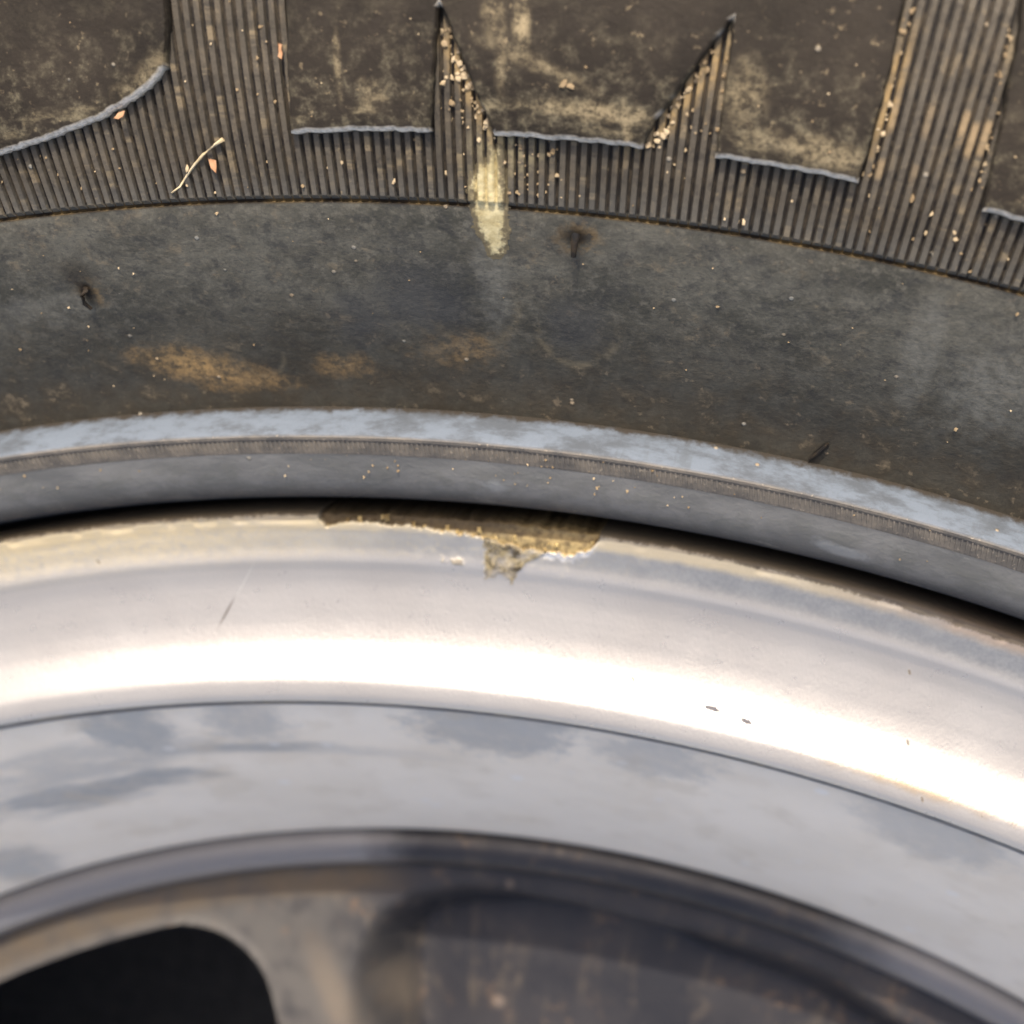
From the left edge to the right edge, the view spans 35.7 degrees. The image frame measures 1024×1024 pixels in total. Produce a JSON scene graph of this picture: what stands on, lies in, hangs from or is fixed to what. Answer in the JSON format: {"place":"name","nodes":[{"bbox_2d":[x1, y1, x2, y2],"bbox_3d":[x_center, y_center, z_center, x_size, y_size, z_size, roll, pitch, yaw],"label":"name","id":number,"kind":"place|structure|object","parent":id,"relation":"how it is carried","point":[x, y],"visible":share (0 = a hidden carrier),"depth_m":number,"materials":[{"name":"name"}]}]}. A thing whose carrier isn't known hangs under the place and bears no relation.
{"place":"outdoors","nodes":[
{"label":"outdoors","id":0,"kind":"place"},
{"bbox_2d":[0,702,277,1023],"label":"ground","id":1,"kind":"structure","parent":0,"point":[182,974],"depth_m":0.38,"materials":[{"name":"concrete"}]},
{"bbox_2d":[0,0,1023,1023],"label":"wheel","id":2,"kind":"object","parent":1,"relation":"on","point":[717,717],"visible":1,"depth_m":0.15,"materials":[{"name":"rubber"}]},
{"bbox_2d":[114,111,124,118],"bbox_3d":[-0.032,-0.032,0.128,0.001,0.001,0.001,11,102,8],"label":"leaf flake","id":3,"kind":"object","parent":2,"relation":"on","point":[119,115],"visible":1,"depth_m":0.13,"materials":[{"name":"plant"}]},
{"bbox_2d":[171,138,223,193],"bbox_3d":[-0.026,-0.028,0.130,0.005,0.002,0.005,11,102,8],"label":"straw","id":4,"kind":"object","parent":2,"relation":"on","point":[219,141],"visible":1,"depth_m":0.13,"materials":[{"name":"beige plant"}]},
{"bbox_2d":[278,43,282,58],"bbox_3d":[-0.018,-0.036,0.124,0.001,0.001,0.001,11,102,8],"label":"leaf flake","id":5,"kind":"object","parent":2,"relation":"on","point":[280,54],"visible":1,"depth_m":0.12,"materials":[{"name":"plant"}]},
{"bbox_2d":[466,143,511,259],"bbox_3d":[-0.002,-0.025,0.129,0.004,0.006,0.009,11,102,8],"label":"dried splash","id":6,"kind":"object","parent":2,"relation":"on","point":[487,191],"visible":1,"depth_m":0.13,"materials":[{"name":"beige soil"}]},
{"bbox_2d":[0,0,1018,561],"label":"grit","id":7,"kind":"object","parent":2,"relation":"on","point":[562,84],"visible":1,"depth_m":0.12,"materials":[{"name":"beige gravel"}]}
]}

